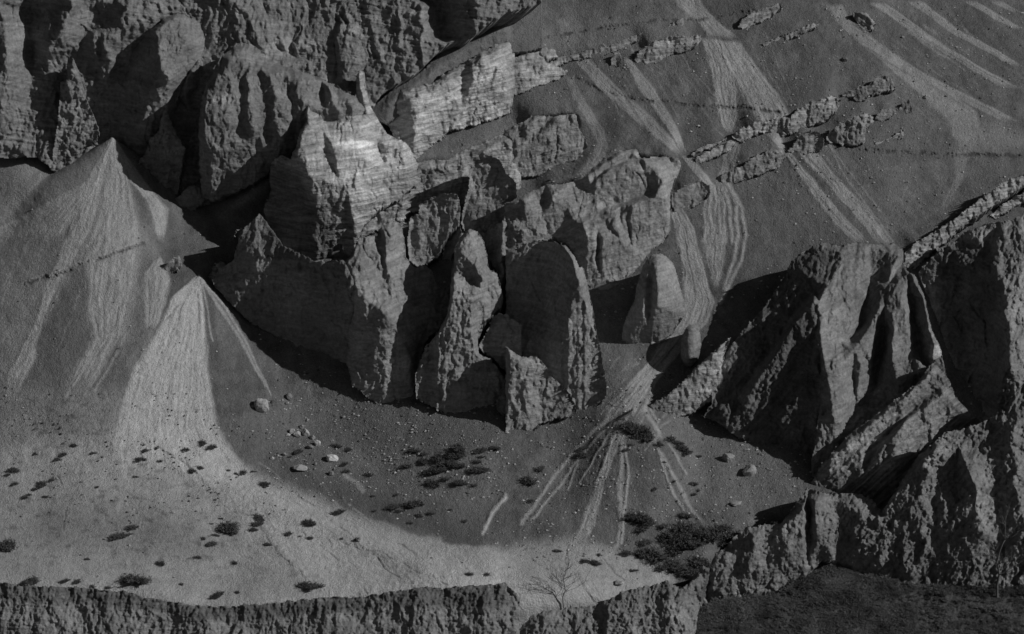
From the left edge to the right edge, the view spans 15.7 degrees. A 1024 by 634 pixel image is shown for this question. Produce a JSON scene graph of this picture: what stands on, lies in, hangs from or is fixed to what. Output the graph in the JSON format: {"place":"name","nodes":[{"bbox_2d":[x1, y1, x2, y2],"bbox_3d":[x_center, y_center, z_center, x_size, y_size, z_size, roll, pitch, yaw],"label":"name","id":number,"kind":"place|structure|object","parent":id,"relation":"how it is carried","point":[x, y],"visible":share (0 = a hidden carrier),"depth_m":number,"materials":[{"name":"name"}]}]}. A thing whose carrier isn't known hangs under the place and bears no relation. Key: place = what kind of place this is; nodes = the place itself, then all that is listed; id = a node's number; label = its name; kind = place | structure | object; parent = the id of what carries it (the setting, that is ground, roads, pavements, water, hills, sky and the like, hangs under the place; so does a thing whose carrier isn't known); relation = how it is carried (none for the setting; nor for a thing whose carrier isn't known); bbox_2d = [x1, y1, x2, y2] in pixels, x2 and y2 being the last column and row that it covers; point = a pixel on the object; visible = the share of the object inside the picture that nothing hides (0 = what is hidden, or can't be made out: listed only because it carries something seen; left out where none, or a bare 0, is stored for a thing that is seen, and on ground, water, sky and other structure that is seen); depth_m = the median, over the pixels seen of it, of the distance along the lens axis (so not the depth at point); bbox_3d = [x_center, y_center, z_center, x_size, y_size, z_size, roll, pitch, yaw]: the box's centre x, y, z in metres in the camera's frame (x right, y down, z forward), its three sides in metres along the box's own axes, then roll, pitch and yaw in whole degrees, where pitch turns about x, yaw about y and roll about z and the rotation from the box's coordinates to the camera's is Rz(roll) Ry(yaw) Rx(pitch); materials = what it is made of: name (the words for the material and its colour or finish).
{"place":"outdoors","nodes":[
{"label":"outdoors","id":0,"kind":"place"},
{"bbox_2d":[372,3,542,125],"bbox_3d":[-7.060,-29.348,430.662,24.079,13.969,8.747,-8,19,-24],"label":"hillside ramp","id":1,"kind":"structure","parent":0,"point":[524,35],"depth_m":428.52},
{"bbox_2d":[0,0,1023,628],"bbox_3d":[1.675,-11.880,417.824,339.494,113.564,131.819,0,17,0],"label":"hillside","id":2,"kind":"structure","parent":0,"point":[88,376],"depth_m":406.93,"materials":[{"name":"sand"}]},
{"bbox_2d":[0,537,16,551],"bbox_3d":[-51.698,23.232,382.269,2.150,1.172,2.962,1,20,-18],"label":"shrub","id":3,"kind":"object","parent":2,"relation":"on","point":[7,545],"visible":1,"depth_m":382.15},
{"bbox_2d":[23,575,42,584],"bbox_3d":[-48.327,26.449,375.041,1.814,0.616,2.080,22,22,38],"label":"shrub","id":4,"kind":"object","parent":2,"relation":"on","point":[29,580],"visible":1,"depth_m":374.86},
{"bbox_2d":[52,58,99,163],"bbox_3d":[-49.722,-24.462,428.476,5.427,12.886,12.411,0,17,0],"label":"rock crag","id":5,"kind":"structure","parent":2,"relation":"on","point":[77,128],"depth_m":423.78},
{"bbox_2d":[108,531,129,541],"bbox_3d":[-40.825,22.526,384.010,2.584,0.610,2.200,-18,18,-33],"label":"shrub","id":6,"kind":"object","parent":2,"relation":"on","point":[112,537],"visible":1,"depth_m":383.72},
{"bbox_2d":[115,572,153,584],"bbox_3d":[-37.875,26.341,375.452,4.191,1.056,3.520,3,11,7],"label":"shrub","id":7,"kind":"object","parent":2,"relation":"on","point":[132,579],"visible":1,"depth_m":375.26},
{"bbox_2d":[6,392,293,546],"bbox_3d":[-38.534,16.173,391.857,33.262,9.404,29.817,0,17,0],"label":"dark debris","id":8,"kind":"object","parent":2,"relation":"on","point":[143,445],"visible":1,"depth_m":397.38,"materials":[{"name":"stone"}]},
{"bbox_2d":[117,13,204,151],"bbox_3d":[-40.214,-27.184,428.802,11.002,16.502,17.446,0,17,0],"label":"rock buttress","id":9,"kind":"object","parent":2,"relation":"on","point":[168,51],"visible":0.96,"depth_m":423.22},
{"bbox_2d":[138,109,186,194],"bbox_3d":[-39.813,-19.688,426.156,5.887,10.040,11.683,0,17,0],"label":"rock crag","id":10,"kind":"structure","parent":2,"relation":"on","point":[163,159],"depth_m":421.48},
{"bbox_2d":[162,256,182,272],"bbox_3d":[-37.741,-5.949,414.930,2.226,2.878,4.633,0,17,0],"label":"rock slab","id":11,"kind":"object","parent":2,"relation":"on","point":[174,265],"visible":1,"depth_m":413.06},
{"bbox_2d":[178,59,202,109],"bbox_3d":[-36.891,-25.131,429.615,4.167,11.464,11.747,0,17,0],"label":"rock buttress","id":12,"kind":"object","parent":2,"relation":"on","point":[189,87],"visible":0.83,"depth_m":424.28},
{"bbox_2d":[175,185,205,210],"bbox_3d":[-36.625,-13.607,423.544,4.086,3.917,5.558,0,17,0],"label":"rock mound","id":13,"kind":"object","parent":2,"relation":"on","point":[191,198],"visible":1,"depth_m":421.26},
{"bbox_2d":[186,125,199,160],"bbox_3d":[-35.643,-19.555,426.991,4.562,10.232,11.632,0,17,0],"label":"rock crag","id":14,"kind":"structure","parent":2,"relation":"on","point":[194,147],"depth_m":423.03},
{"bbox_2d":[210,590,224,598],"bbox_3d":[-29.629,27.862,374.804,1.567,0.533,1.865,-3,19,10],"label":"shrub","id":15,"kind":"object","parent":2,"relation":"on","point":[218,594],"visible":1,"depth_m":374.57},
{"bbox_2d":[208,261,226,280],"bbox_3d":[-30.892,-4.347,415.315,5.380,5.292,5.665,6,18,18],"label":"rock crag","id":16,"kind":"structure","parent":2,"relation":"on","point":[211,276],"depth_m":413.61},
{"bbox_2d":[217,519,240,534],"bbox_3d":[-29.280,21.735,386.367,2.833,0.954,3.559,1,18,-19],"label":"shrub","id":17,"kind":"object","parent":2,"relation":"on","point":[229,527],"visible":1,"depth_m":386.08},
{"bbox_2d":[234,228,242,246],"bbox_3d":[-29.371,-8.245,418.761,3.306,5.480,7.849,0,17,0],"label":"rock crag","id":18,"kind":"structure","parent":2,"relation":"on","point":[238,233],"depth_m":416.03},
{"bbox_2d":[0,582,519,633],"bbox_3d":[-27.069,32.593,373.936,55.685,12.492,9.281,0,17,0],"label":"river cliff","id":19,"kind":"structure","parent":2,"relation":"on","point":[468,609],"depth_m":372.06,"materials":[{"name":"stone"}]},
{"bbox_2d":[254,398,268,412],"bbox_3d":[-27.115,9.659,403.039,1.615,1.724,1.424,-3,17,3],"label":"boulder","id":20,"kind":"object","parent":2,"relation":"on","point":[261,405],"visible":1,"depth_m":402.56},
{"bbox_2d":[0,0,541,205],"bbox_3d":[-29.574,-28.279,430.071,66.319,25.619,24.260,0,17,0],"label":"cliff wall","id":21,"kind":"structure","parent":2,"relation":"on","point":[43,43],"depth_m":424.86,"materials":[{"name":"stone"}]},
{"bbox_2d":[198,42,365,201],"bbox_3d":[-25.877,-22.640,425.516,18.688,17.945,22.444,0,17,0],"label":"rock buttress","id":22,"kind":"object","parent":2,"relation":"on","point":[255,102],"visible":0.94,"depth_m":417.03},
{"bbox_2d":[212,214,354,363],"bbox_3d":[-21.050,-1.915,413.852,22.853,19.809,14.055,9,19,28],"label":"striated cliff","id":23,"kind":"structure","parent":2,"relation":"on","point":[265,279],"depth_m":409.02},
{"bbox_2d":[274,19,317,60],"bbox_3d":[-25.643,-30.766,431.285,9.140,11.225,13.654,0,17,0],"label":"rock buttress","id":24,"kind":"object","parent":2,"relation":"on","point":[302,44],"visible":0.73,"depth_m":424.84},
{"bbox_2d":[292,464,307,470],"bbox_3d":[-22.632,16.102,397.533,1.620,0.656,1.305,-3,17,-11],"label":"boulder","id":25,"kind":"object","parent":2,"relation":"on","point":[299,467],"visible":1,"depth_m":397.17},
{"bbox_2d":[294,581,325,589],"bbox_3d":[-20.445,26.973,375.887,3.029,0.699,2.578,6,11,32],"label":"shrub","id":26,"kind":"object","parent":2,"relation":"on","point":[308,586],"visible":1,"depth_m":375.61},
{"bbox_2d":[326,454,337,461],"bbox_3d":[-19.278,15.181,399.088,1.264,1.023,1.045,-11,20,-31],"label":"boulder","id":27,"kind":"object","parent":2,"relation":"on","point":[331,458],"visible":1,"depth_m":398.73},
{"bbox_2d":[331,244,348,261],"bbox_3d":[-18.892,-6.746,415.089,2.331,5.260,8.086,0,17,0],"label":"rock pinnacle","id":28,"kind":"object","parent":2,"relation":"on","point":[338,254],"visible":0.59,"depth_m":411.79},
{"bbox_2d":[264,106,420,261],"bbox_3d":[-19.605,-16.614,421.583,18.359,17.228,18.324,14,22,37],"label":"rock crag","id":29,"kind":"structure","parent":2,"relation":"on","point":[353,175],"depth_m":415.18,"materials":[{"name":"stone"}]},
{"bbox_2d":[356,70,386,132],"bbox_3d":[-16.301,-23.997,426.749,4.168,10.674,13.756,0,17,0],"label":"rock spire","id":30,"kind":"object","parent":29,"relation":"on","point":[361,95],"visible":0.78,"depth_m":421.02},
{"bbox_2d":[334,19,384,104],"bbox_3d":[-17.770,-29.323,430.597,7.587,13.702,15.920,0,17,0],"label":"rock buttress","id":31,"kind":"object","parent":2,"relation":"on","point":[350,56],"visible":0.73,"depth_m":423.98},
{"bbox_2d":[346,221,448,404],"bbox_3d":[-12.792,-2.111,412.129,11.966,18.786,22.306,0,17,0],"label":"rock pinnacle","id":32,"kind":"object","parent":2,"relation":"on","point":[401,304],"visible":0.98,"depth_m":404.49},
{"bbox_2d":[402,499,424,507],"bbox_3d":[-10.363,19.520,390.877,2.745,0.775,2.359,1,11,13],"label":"shrub","id":33,"kind":"object","parent":2,"relation":"on","point":[413,503],"visible":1,"depth_m":390.74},
{"bbox_2d":[335,134,521,238],"bbox_3d":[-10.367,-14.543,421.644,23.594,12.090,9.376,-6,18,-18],"label":"rock ledge","id":34,"kind":"object","parent":2,"relation":"on","point":[449,176],"visible":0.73,"depth_m":419.63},
{"bbox_2d":[424,478,441,487],"bbox_3d":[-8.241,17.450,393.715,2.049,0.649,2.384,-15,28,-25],"label":"shrub","id":35,"kind":"object","parent":2,"relation":"on","point":[430,482],"visible":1,"depth_m":393.62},
{"bbox_2d":[407,193,459,267],"bbox_3d":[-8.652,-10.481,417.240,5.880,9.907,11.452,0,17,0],"label":"rock pillar","id":36,"kind":"object","parent":2,"relation":"on","point":[433,224],"visible":0.98,"depth_m":412.42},
{"bbox_2d":[428,465,450,472],"bbox_3d":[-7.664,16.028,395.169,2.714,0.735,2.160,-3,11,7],"label":"shrub","id":37,"kind":"object","parent":2,"relation":"on","point":[441,468],"visible":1,"depth_m":394.87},
{"bbox_2d":[432,450,446,462],"bbox_3d":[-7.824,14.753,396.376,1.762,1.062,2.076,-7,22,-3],"label":"shrub","id":38,"kind":"object","parent":2,"relation":"on","point":[437,457],"visible":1,"depth_m":396.27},
{"bbox_2d":[441,450,459,458],"bbox_3d":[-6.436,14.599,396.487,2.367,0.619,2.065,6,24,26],"label":"shrub","id":39,"kind":"object","parent":2,"relation":"on","point":[450,455],"visible":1,"depth_m":396.35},
{"bbox_2d":[441,224,461,260],"bbox_3d":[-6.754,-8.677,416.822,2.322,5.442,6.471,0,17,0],"label":"rock pinnacle","id":40,"kind":"object","parent":2,"relation":"on","point":[450,248],"visible":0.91,"depth_m":415.22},
{"bbox_2d":[388,40,515,158],"bbox_3d":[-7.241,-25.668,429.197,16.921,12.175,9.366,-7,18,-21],"label":"rock ridge","id":41,"kind":"object","parent":2,"relation":"on","point":[476,90],"visible":0.97,"depth_m":426.14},
{"bbox_2d":[449,442,465,452],"bbox_3d":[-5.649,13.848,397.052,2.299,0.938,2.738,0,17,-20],"label":"shrub","id":42,"kind":"object","parent":2,"relation":"on","point":[457,447],"visible":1,"depth_m":396.71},
{"bbox_2d":[415,229,505,413],"bbox_3d":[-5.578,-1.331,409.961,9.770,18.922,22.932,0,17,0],"label":"rock pinnacle","id":43,"kind":"object","parent":2,"relation":"on","point":[457,371],"visible":1,"depth_m":401.70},
{"bbox_2d":[468,465,491,472],"bbox_3d":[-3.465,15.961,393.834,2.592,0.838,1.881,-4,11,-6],"label":"shrub","id":44,"kind":"object","parent":2,"relation":"on","point":[480,469],"visible":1,"depth_m":393.62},
{"bbox_2d":[461,155,516,234],"bbox_3d":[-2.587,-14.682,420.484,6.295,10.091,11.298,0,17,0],"label":"rock pillar","id":45,"kind":"object","parent":2,"relation":"on","point":[492,189],"visible":0.85,"depth_m":416.59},
{"bbox_2d":[479,313,521,372],"bbox_3d":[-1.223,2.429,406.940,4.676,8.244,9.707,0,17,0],"label":"rock block","id":46,"kind":"object","parent":2,"relation":"on","point":[504,330],"visible":0.73,"depth_m":403.33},
{"bbox_2d":[497,387,505,415],"bbox_3d":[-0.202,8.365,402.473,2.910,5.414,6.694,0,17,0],"label":"rock block","id":47,"kind":"object","parent":2,"relation":"on","point":[501,402],"visible":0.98,"depth_m":400.56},
{"bbox_2d":[486,219,521,300],"bbox_3d":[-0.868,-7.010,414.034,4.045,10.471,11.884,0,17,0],"label":"rock mass","id":48,"kind":"object","parent":2,"relation":"on","point":[503,235],"visible":0.66,"depth_m":409.33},
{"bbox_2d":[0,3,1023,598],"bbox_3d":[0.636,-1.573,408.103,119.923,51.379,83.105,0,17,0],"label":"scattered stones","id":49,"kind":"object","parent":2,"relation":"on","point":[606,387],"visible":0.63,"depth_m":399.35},
{"bbox_2d":[520,473,538,485],"bbox_3d":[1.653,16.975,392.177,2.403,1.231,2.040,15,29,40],"label":"shrub","id":50,"kind":"object","parent":2,"relation":"on","point":[525,480],"visible":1,"depth_m":392.07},
{"bbox_2d":[505,346,574,431],"bbox_3d":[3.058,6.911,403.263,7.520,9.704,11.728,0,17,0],"label":"rock block","id":51,"kind":"object","parent":2,"relation":"on","point":[537,394],"visible":1,"depth_m":398.88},
{"bbox_2d":[514,47,567,95],"bbox_3d":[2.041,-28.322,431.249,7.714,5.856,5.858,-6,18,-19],"label":"rock outcrop","id":52,"kind":"object","parent":2,"relation":"on","point":[535,69],"visible":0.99,"depth_m":429.59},
{"bbox_2d":[504,113,586,177],"bbox_3d":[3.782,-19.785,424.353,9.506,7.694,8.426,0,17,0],"label":"rock outcrop","id":53,"kind":"object","parent":2,"relation":"on","point":[541,145],"visible":0.96,"depth_m":421.54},
{"bbox_2d":[505,240,605,412],"bbox_3d":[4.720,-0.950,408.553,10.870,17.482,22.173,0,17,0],"label":"rock pillar","id":54,"kind":"object","parent":2,"relation":"on","point":[549,305],"visible":0.96,"depth_m":401.13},
{"bbox_2d":[504,148,680,289],"bbox_3d":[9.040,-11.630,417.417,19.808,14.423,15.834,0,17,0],"label":"rock wall","id":55,"kind":"structure","parent":2,"relation":"on","point":[606,220],"depth_m":413.44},
{"bbox_2d":[550,32,642,66],"bbox_3d":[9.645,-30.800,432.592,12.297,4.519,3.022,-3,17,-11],"label":"rock ledge","id":56,"kind":"object","parent":2,"relation":"on","point":[584,55],"visible":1,"depth_m":431.63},
{"bbox_2d":[519,565,705,633],"bbox_3d":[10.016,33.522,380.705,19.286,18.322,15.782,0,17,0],"label":"river cliff","id":57,"kind":"structure","parent":2,"relation":"on","point":[666,607],"depth_m":375.03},
{"bbox_2d":[545,558,589,607],"bbox_3d":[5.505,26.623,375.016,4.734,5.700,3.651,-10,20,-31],"label":"bare bush","id":58,"kind":"object","parent":57,"relation":"on","point":[564,584],"visible":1,"depth_m":374.80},
{"bbox_2d":[610,51,621,66],"bbox_3d":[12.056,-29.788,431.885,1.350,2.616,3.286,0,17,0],"label":"rock mound","id":59,"kind":"object","parent":2,"relation":"on","point":[616,59],"visible":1,"depth_m":430.71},
{"bbox_2d":[617,420,638,429],"bbox_3d":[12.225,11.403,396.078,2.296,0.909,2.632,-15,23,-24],"label":"shrub","id":60,"kind":"object","parent":2,"relation":"on","point":[624,426],"visible":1,"depth_m":395.70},
{"bbox_2d":[627,423,647,433],"bbox_3d":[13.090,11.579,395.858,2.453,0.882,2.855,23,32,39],"label":"shrub","id":61,"kind":"object","parent":2,"relation":"on","point":[633,430],"visible":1,"depth_m":395.29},
{"bbox_2d":[627,509,653,521],"bbox_3d":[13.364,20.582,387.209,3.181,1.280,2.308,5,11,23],"label":"shrub","id":62,"kind":"object","parent":2,"relation":"on","point":[644,518],"visible":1,"depth_m":386.86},
{"bbox_2d":[636,537,651,546],"bbox_3d":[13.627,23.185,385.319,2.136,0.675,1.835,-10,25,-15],"label":"shrub","id":63,"kind":"object","parent":2,"relation":"on","point":[641,544],"visible":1,"depth_m":385.01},
{"bbox_2d":[633,518,656,528],"bbox_3d":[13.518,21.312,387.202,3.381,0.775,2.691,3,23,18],"label":"shrub","id":64,"kind":"object","parent":2,"relation":"on","point":[647,524],"visible":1,"depth_m":386.77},
{"bbox_2d":[638,423,653,435],"bbox_3d":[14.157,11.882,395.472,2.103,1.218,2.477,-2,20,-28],"label":"shrub","id":65,"kind":"object","parent":2,"relation":"on","point":[646,431],"visible":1,"depth_m":395.18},
{"bbox_2d":[642,432,655,441],"bbox_3d":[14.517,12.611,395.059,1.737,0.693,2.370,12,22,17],"label":"shrub","id":66,"kind":"object","parent":2,"relation":"on","point":[648,438],"visible":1,"depth_m":394.68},
{"bbox_2d":[635,542,663,556],"bbox_3d":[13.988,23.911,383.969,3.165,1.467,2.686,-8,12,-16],"label":"shrub","id":67,"kind":"object","parent":2,"relation":"on","point":[651,550],"visible":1,"depth_m":383.72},
{"bbox_2d":[621,253,685,344],"bbox_3d":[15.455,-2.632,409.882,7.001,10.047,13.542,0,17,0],"label":"rock hoodoo","id":68,"kind":"object","parent":2,"relation":"on","point":[656,313],"visible":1,"depth_m":405.36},
{"bbox_2d":[641,547,670,565],"bbox_3d":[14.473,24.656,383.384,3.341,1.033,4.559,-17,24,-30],"label":"shrub","id":69,"kind":"object","parent":2,"relation":"on","point":[658,557],"visible":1,"depth_m":383.01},
{"bbox_2d":[654,531,675,543],"bbox_3d":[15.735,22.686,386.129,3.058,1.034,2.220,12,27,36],"label":"shrub","id":70,"kind":"object","parent":2,"relation":"on","point":[663,539],"visible":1,"depth_m":385.68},
{"bbox_2d":[634,35,700,63],"bbox_3d":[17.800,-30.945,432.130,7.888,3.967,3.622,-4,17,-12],"label":"rock wall","id":71,"kind":"structure","parent":2,"relation":"on","point":[655,52],"depth_m":431.09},
{"bbox_2d":[662,558,680,569],"bbox_3d":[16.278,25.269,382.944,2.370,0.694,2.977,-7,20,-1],"label":"shrub","id":72,"kind":"object","parent":2,"relation":"on","point":[669,562],"visible":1,"depth_m":382.73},
{"bbox_2d":[660,524,688,543],"bbox_3d":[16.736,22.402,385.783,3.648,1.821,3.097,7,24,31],"label":"shrub","id":73,"kind":"object","parent":2,"relation":"on","point":[677,536],"visible":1,"depth_m":385.65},
{"bbox_2d":[665,546,684,557],"bbox_3d":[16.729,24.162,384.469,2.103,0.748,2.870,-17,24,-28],"label":"shrub","id":74,"kind":"object","parent":2,"relation":"on","point":[673,552],"visible":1,"depth_m":384.28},
{"bbox_2d":[668,16,687,26],"bbox_3d":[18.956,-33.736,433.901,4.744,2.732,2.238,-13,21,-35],"label":"rock ledge","id":75,"kind":"object","parent":2,"relation":"on","point":[681,21],"visible":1,"depth_m":433.07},
{"bbox_2d":[666,563,691,571],"bbox_3d":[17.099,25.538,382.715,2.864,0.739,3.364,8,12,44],"label":"shrub","id":76,"kind":"object","parent":2,"relation":"on","point":[679,567],"visible":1,"depth_m":382.07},
{"bbox_2d":[674,443,688,450],"bbox_3d":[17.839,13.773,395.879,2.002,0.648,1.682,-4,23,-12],"label":"shrub","id":77,"kind":"object","parent":2,"relation":"on","point":[681,447],"visible":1,"depth_m":395.72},
{"bbox_2d":[672,518,696,532],"bbox_3d":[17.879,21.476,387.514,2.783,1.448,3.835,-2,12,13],"label":"shrub","id":78,"kind":"object","parent":2,"relation":"on","point":[686,525],"visible":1,"depth_m":386.92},
{"bbox_2d":[672,539,698,549],"bbox_3d":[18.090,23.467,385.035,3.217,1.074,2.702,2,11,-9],"label":"shrub","id":79,"kind":"object","parent":2,"relation":"on","point":[684,545],"visible":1,"depth_m":384.66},
{"bbox_2d":[673,564,698,576],"bbox_3d":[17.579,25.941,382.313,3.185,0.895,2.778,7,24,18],"label":"shrub","id":80,"kind":"object","parent":2,"relation":"on","point":[682,573],"visible":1,"depth_m":381.90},
{"bbox_2d":[648,337,730,416],"bbox_3d":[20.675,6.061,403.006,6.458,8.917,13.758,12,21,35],"label":"rock fin","id":81,"kind":"object","parent":2,"relation":"on","point":[693,391],"visible":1,"depth_m":400.37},
{"bbox_2d":[680,324,700,367],"bbox_3d":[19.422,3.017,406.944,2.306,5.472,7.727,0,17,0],"label":"rock pillar","id":82,"kind":"object","parent":2,"relation":"on","point":[690,345],"visible":1,"depth_m":403.83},
{"bbox_2d":[671,180,710,210],"bbox_3d":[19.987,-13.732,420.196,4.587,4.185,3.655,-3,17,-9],"label":"rock block","id":83,"kind":"object","parent":2,"relation":"on","point":[692,195],"visible":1,"depth_m":418.90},
{"bbox_2d":[679,525,703,538],"bbox_3d":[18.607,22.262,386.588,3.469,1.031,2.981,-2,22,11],"label":"shrub","id":84,"kind":"object","parent":2,"relation":"on","point":[683,534],"visible":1,"depth_m":386.32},
{"bbox_2d":[685,528,708,545],"bbox_3d":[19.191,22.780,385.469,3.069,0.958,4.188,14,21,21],"label":"shrub","id":85,"kind":"object","parent":2,"relation":"on","point":[696,540],"visible":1,"depth_m":384.99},
{"bbox_2d":[686,552,707,567],"bbox_3d":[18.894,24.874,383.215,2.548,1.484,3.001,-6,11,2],"label":"shrub","id":86,"kind":"object","parent":2,"relation":"on","point":[695,562],"visible":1,"depth_m":382.96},
{"bbox_2d":[694,522,717,536],"bbox_3d":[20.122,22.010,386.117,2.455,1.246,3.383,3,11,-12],"label":"shrub","id":87,"kind":"object","parent":2,"relation":"on","point":[701,532],"visible":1,"depth_m":385.91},
{"bbox_2d":[697,557,714,568],"bbox_3d":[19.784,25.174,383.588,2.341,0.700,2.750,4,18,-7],"label":"shrub","id":88,"kind":"object","parent":2,"relation":"on","point":[708,565],"visible":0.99,"depth_m":383.10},
{"bbox_2d":[691,138,726,156],"bbox_3d":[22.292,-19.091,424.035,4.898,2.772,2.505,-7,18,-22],"label":"rock ridge","id":89,"kind":"object","parent":2,"relation":"on","point":[706,147],"visible":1,"depth_m":423.06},
{"bbox_2d":[702,528,725,541],"bbox_3d":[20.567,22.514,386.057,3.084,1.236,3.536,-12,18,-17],"label":"shrub","id":90,"kind":"object","parent":2,"relation":"on","point":[715,537],"visible":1,"depth_m":385.33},
{"bbox_2d":[695,140,735,163],"bbox_3d":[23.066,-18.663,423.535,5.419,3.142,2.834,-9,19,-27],"label":"rock ridge","id":91,"kind":"object","parent":2,"relation":"on","point":[718,151],"visible":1,"depth_m":422.71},
{"bbox_2d":[714,521,733,531],"bbox_3d":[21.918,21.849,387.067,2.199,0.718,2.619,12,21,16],"label":"shrub","id":92,"kind":"object","parent":2,"relation":"on","point":[725,527],"visible":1,"depth_m":387.08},
{"bbox_2d":[722,453,733,462],"bbox_3d":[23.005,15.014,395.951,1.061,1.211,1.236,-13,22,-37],"label":"boulder","id":93,"kind":"object","parent":2,"relation":"on","point":[728,457],"visible":1,"depth_m":395.57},
{"bbox_2d":[719,529,740,538],"bbox_3d":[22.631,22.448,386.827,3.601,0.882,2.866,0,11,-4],"label":"shrub","id":94,"kind":"object","parent":2,"relation":"on","point":[731,534],"visible":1,"depth_m":386.38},
{"bbox_2d":[742,464,756,475],"bbox_3d":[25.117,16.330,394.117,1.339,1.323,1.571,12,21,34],"label":"boulder","id":95,"kind":"object","parent":2,"relation":"on","point":[750,470],"visible":1,"depth_m":393.74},
{"bbox_2d":[720,148,785,183],"bbox_3d":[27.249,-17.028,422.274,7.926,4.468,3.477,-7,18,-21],"label":"rock ridge","id":96,"kind":"object","parent":2,"relation":"on","point":[770,159],"visible":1,"depth_m":421.43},
{"bbox_2d":[738,3,781,30],"bbox_3d":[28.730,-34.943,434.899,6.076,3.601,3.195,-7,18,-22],"label":"rock ridge","id":97,"kind":"object","parent":2,"relation":"on","point":[754,17],"visible":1,"depth_m":433.72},
{"bbox_2d":[700,488,838,607],"bbox_3d":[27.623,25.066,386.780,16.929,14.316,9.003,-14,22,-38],"label":"river cliff","id":98,"kind":"structure","parent":2,"relation":"on","point":[801,539],"depth_m":384.85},
{"bbox_2d":[703,242,843,454],"bbox_3d":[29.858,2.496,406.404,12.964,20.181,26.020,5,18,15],"label":"rock buttress","id":99,"kind":"object","parent":2,"relation":"on","point":[767,392],"visible":0.99,"depth_m":398.32,"materials":[{"name":"stone"}]},
{"bbox_2d":[732,96,840,142],"bbox_3d":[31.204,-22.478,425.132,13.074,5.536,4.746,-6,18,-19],"label":"rock ridge","id":100,"kind":"object","parent":2,"relation":"on","point":[817,112],"visible":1,"depth_m":424.26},
{"bbox_2d":[762,23,818,45],"bbox_3d":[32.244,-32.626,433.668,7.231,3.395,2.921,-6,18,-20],"label":"rock ridge","id":101,"kind":"object","parent":2,"relation":"on","point":[806,29],"visible":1,"depth_m":432.94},
{"bbox_2d":[788,130,823,154],"bbox_3d":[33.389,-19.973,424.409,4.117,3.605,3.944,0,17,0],"label":"rock block","id":102,"kind":"object","parent":2,"relation":"on","point":[805,143],"visible":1,"depth_m":422.99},
{"bbox_2d":[826,112,873,146],"bbox_3d":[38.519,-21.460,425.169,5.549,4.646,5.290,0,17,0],"label":"rock outcrop","id":103,"kind":"object","parent":2,"relation":"on","point":[851,133],"visible":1,"depth_m":423.51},
{"bbox_2d":[853,92,866,101],"bbox_3d":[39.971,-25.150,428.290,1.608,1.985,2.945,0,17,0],"label":"rock mound","id":104,"kind":"object","parent":2,"relation":"on","point":[859,96],"visible":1,"depth_m":427.06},
{"bbox_2d":[852,12,875,30],"bbox_3d":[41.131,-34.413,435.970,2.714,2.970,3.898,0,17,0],"label":"rock outcrop","id":105,"kind":"object","parent":2,"relation":"on","point":[864,19],"visible":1,"depth_m":434.75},
{"bbox_2d":[842,76,894,99],"bbox_3d":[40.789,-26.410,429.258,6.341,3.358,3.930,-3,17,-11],"label":"rock ridge","id":106,"kind":"object","parent":2,"relation":"on","point":[878,85],"visible":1,"depth_m":427.88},
{"bbox_2d":[811,242,941,476],"bbox_3d":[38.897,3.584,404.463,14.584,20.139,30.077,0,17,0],"label":"rock summit","id":107,"kind":"structure","parent":2,"relation":"on","point":[880,347],"depth_m":398.06,"materials":[{"name":"stone"}]},
{"bbox_2d":[875,109,895,122],"bbox_3d":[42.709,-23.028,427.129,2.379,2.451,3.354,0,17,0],"label":"rock outcrop","id":108,"kind":"object","parent":2,"relation":"on","point":[883,115],"visible":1,"depth_m":425.81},
{"bbox_2d":[874,130,903,144],"bbox_3d":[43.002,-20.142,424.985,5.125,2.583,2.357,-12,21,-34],"label":"rock ledge","id":109,"kind":"object","parent":2,"relation":"on","point":[900,135],"visible":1,"depth_m":424.65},
{"bbox_2d":[811,357,979,509],"bbox_3d":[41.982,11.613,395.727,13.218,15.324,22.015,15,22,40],"label":"rock strata","id":110,"kind":"object","parent":2,"relation":"on","point":[874,457],"visible":0.9,"depth_m":391.49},
{"bbox_2d":[898,99,911,113],"bbox_3d":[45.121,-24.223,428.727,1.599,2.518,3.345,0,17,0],"label":"rock outcrop","id":111,"kind":"object","parent":2,"relation":"on","point":[906,107],"visible":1,"depth_m":427.31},
{"bbox_2d":[819,383,1023,587],"bbox_3d":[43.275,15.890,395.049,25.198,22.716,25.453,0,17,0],"label":"rock bluff","id":112,"kind":"structure","parent":2,"relation":"on","point":[934,520],"depth_m":385.55,"materials":[{"name":"stone"}]},
{"bbox_2d":[903,174,1023,270],"bbox_3d":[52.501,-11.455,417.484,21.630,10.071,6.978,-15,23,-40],"label":"rock rib","id":113,"kind":"object","parent":2,"relation":"on","point":[918,252],"visible":0.97,"depth_m":416.04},
{"bbox_2d":[918,215,1023,421],"bbox_3d":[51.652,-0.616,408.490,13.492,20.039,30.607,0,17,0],"label":"rock buttress","id":114,"kind":"object","parent":2,"relation":"on","point":[972,281],"visible":0.91,"depth_m":405.24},
{"bbox_2d":[990,193,1023,218],"bbox_3d":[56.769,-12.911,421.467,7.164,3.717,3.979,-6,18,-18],"label":"rock rib","id":115,"kind":"object","parent":2,"relation":"on","point":[1009,205],"visible":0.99,"depth_m":419.85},
{"bbox_2d":[698,567,1023,633],"bbox_3d":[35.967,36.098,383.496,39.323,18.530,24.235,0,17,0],"label":"river bank","id":116,"kind":"structure","parent":0,"point":[954,610],"depth_m":382.70,"materials":[{"name":"grass"},{"name":"soil"}]},
{"bbox_2d":[695,562,1023,633],"bbox_3d":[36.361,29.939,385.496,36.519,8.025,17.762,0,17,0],"label":"bank undergrowth","id":117,"kind":"object","parent":116,"relation":"on","point":[817,586],"visible":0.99,"depth_m":382.10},
{"bbox_2d":[978,502,1022,597],"bbox_3d":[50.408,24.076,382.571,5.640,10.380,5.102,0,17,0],"label":"bare tree","id":118,"kind":"object","parent":116,"relation":"on","point":[998,564],"visible":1,"depth_m":382.98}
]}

